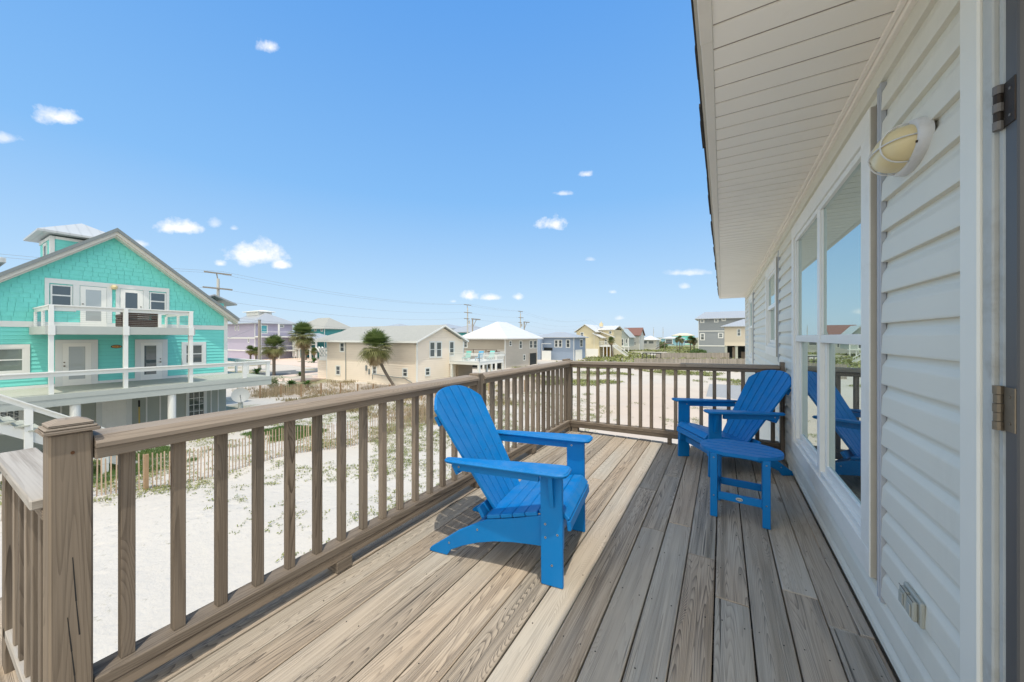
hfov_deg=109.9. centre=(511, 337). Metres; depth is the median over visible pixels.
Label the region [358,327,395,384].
palm tree
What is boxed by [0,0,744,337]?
sky
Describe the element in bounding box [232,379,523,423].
dry grass
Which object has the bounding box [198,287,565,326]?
power cable
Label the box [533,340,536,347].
window
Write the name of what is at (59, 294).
window
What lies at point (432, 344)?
window
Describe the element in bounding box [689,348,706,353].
shrub
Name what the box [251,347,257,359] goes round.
palm tree
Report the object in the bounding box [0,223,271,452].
beach house
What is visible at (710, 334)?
beach house
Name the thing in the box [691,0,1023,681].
beach house
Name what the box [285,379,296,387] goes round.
cycad
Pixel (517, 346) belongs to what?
beach house
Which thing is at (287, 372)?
road
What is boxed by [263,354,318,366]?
front yard
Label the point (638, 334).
beach house
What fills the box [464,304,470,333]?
utility pole
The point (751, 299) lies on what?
window
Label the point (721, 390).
gravel pad
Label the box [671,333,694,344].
beach house
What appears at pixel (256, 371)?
cycad
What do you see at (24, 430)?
outdoor stairs
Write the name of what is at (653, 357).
pipe frame
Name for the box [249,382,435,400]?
slat fence
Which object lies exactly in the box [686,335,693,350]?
palm tree
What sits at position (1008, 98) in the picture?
door
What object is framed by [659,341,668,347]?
shrub
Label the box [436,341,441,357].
window
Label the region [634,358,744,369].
board fence
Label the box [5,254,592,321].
power cable
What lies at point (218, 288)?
utility pole
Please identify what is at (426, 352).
beach house
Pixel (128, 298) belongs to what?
door
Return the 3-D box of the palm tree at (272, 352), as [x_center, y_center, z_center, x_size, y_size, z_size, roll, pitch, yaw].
[-31.898,2.376,48.010,3.859,5.934,3.806,0,0,30]
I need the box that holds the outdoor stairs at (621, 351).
[613,343,627,355]
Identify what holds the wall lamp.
attached to the beach house at (884, 318)
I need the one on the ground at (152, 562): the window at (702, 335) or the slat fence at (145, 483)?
the slat fence at (145, 483)
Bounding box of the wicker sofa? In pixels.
[115,312,157,326]
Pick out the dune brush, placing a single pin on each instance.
(684, 349)
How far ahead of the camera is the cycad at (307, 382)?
36.15 m
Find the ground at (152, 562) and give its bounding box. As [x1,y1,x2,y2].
[0,338,740,662]
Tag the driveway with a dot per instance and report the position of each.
(315, 378)
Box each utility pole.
[202,271,232,307]
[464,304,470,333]
[518,311,522,327]
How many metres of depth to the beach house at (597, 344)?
96.45 m
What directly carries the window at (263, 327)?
in the beach house at (239, 344)
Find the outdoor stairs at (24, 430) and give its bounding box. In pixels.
[0,394,137,473]
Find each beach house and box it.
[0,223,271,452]
[228,310,311,358]
[289,318,350,358]
[315,325,503,384]
[442,324,460,328]
[453,324,480,335]
[463,322,543,369]
[537,332,588,360]
[574,322,623,356]
[622,328,635,351]
[623,328,644,349]
[644,335,660,349]
[660,337,685,345]
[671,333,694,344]
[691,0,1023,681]
[695,311,744,352]
[721,319,744,358]
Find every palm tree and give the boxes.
[245,345,254,358]
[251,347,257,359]
[259,333,286,375]
[287,321,318,381]
[310,347,317,357]
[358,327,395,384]
[607,336,614,356]
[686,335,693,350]
[691,337,697,348]
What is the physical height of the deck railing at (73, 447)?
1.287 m
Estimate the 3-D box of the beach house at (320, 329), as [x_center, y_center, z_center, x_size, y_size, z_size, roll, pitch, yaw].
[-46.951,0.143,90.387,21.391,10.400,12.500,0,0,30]
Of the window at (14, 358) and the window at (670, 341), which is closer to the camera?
the window at (14, 358)
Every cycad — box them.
[249,367,263,374]
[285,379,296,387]
[301,380,317,386]
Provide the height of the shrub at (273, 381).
1.382 m
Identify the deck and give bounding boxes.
[134,430,896,681]
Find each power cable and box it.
[4,257,622,327]
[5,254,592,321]
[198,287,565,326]
[240,303,574,329]
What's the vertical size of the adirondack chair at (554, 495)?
0.920 m
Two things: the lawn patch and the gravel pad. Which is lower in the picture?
the lawn patch
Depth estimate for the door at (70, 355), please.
17.26 m
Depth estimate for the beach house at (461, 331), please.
100.48 m
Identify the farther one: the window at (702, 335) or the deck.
the window at (702, 335)
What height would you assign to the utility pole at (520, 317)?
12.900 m
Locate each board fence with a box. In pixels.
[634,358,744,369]
[656,353,728,358]
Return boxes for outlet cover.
[898,582,925,628]
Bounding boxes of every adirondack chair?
[430,385,592,588]
[672,370,793,476]
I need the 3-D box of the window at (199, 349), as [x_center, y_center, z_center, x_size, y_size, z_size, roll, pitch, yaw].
[-18.697,0.985,21.117,0.045,1.420,1.126,0,0,30]
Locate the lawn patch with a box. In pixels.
[93,424,328,485]
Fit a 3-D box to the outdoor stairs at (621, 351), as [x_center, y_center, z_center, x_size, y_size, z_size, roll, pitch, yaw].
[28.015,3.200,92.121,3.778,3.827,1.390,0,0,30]
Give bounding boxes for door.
[55,340,97,386]
[80,286,106,326]
[120,289,142,318]
[135,339,167,380]
[575,349,581,360]
[586,349,597,356]
[992,0,1023,681]
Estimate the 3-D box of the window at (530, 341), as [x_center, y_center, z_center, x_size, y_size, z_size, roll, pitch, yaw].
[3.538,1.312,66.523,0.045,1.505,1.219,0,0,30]
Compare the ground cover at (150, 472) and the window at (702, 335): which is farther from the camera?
the window at (702, 335)
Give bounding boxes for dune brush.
[556,346,741,363]
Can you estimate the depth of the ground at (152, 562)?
11.29 m
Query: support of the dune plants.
on the ground at (152, 562)
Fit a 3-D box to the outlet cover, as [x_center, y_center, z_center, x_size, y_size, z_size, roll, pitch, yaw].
[1.297,0.867,1.170,0.030,0.078,0.124,0,0,30]
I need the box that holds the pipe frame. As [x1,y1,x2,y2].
[642,352,660,361]
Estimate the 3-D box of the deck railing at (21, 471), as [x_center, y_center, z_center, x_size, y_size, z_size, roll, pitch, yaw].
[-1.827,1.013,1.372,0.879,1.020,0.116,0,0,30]
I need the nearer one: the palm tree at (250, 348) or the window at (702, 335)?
the palm tree at (250, 348)
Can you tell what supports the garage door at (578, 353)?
in the beach house at (559, 346)
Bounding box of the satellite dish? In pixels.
[231,388,249,408]
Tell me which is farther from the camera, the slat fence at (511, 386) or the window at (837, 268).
the slat fence at (511, 386)
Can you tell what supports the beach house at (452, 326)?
on the ground at (152, 562)
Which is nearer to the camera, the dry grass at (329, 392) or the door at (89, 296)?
the door at (89, 296)
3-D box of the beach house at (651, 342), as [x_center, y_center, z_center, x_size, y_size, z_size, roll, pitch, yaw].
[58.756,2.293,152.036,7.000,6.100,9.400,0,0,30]
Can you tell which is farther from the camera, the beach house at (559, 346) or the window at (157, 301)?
the beach house at (559, 346)
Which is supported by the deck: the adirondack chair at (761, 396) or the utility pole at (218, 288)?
the adirondack chair at (761, 396)
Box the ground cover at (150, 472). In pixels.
[0,401,435,504]
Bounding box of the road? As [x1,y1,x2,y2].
[249,368,317,375]
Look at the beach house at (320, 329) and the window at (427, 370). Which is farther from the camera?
the beach house at (320, 329)
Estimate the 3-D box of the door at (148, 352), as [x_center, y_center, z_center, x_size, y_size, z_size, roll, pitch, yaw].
[-19.594,1.230,19.534,0.083,2.220,1.294,0,0,30]
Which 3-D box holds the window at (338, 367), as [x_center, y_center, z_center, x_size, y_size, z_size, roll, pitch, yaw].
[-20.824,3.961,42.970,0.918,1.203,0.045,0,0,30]
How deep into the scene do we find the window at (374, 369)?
39.68 m
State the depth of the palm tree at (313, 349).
80.12 m
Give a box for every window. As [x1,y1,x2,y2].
[0,344,29,373]
[50,284,72,304]
[149,292,165,309]
[182,342,205,364]
[261,325,267,333]
[335,365,340,375]
[340,342,344,351]
[372,366,376,374]
[402,368,407,376]
[425,367,429,375]
[429,341,435,357]
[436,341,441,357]
[449,341,453,351]
[529,340,532,347]
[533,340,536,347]
[566,339,569,347]
[665,339,672,343]
[700,333,704,339]
[749,290,754,363]
[765,250,779,362]
[791,81,886,603]
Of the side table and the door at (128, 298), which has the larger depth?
the door at (128, 298)
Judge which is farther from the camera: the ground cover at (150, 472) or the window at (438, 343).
the window at (438, 343)
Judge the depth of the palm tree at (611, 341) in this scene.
87.66 m
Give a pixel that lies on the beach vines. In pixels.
(278, 461)
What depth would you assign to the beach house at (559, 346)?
80.73 m
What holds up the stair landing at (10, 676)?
attached to the deck
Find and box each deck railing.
[0,447,42,681]
[35,358,572,681]
[569,361,784,460]
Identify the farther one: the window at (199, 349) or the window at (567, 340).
the window at (567, 340)
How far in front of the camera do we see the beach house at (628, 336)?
126.84 m
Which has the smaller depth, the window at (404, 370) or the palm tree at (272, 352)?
the window at (404, 370)
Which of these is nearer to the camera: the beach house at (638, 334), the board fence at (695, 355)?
the board fence at (695, 355)
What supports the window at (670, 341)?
in the beach house at (670, 340)
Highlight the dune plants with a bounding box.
[468,366,740,400]
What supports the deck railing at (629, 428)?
on the deck
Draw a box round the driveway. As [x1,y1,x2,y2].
[275,372,325,382]
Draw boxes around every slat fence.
[0,402,434,520]
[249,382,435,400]
[487,378,530,393]
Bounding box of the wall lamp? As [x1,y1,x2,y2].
[868,116,934,176]
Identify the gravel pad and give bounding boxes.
[703,384,740,409]
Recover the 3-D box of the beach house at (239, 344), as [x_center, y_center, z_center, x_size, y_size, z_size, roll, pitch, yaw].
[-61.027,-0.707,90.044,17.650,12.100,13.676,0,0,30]
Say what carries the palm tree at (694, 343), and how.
on the ground at (152, 562)
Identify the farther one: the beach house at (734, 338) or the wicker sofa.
the beach house at (734, 338)
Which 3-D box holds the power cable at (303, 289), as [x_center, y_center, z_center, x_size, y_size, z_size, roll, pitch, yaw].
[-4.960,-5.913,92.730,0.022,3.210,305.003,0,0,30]
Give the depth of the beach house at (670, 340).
227.43 m
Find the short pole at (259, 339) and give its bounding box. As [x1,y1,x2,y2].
[258,319,260,368]
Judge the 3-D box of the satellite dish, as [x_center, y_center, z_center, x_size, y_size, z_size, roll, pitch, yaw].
[-14.729,4.012,19.432,0.698,2.462,0.673,0,0,7]
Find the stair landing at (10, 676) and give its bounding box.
[0,597,18,681]
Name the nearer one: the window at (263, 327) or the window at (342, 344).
the window at (342, 344)
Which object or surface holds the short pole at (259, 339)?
on the ground at (152, 562)
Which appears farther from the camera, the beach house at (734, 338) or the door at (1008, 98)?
the beach house at (734, 338)
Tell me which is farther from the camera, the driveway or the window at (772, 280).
the driveway
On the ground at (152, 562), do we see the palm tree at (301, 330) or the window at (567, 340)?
the palm tree at (301, 330)
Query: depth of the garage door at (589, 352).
95.00 m
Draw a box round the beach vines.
[93,392,698,561]
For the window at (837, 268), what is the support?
in the beach house at (884, 318)
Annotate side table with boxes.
[700,439,783,529]
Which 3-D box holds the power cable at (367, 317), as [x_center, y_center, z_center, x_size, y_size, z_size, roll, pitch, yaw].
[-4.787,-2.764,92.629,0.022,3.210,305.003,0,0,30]
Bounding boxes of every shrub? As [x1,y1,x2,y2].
[268,375,284,387]
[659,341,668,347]
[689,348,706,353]
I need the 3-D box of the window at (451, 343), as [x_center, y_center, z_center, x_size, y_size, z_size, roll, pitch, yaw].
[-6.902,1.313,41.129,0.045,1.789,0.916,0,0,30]

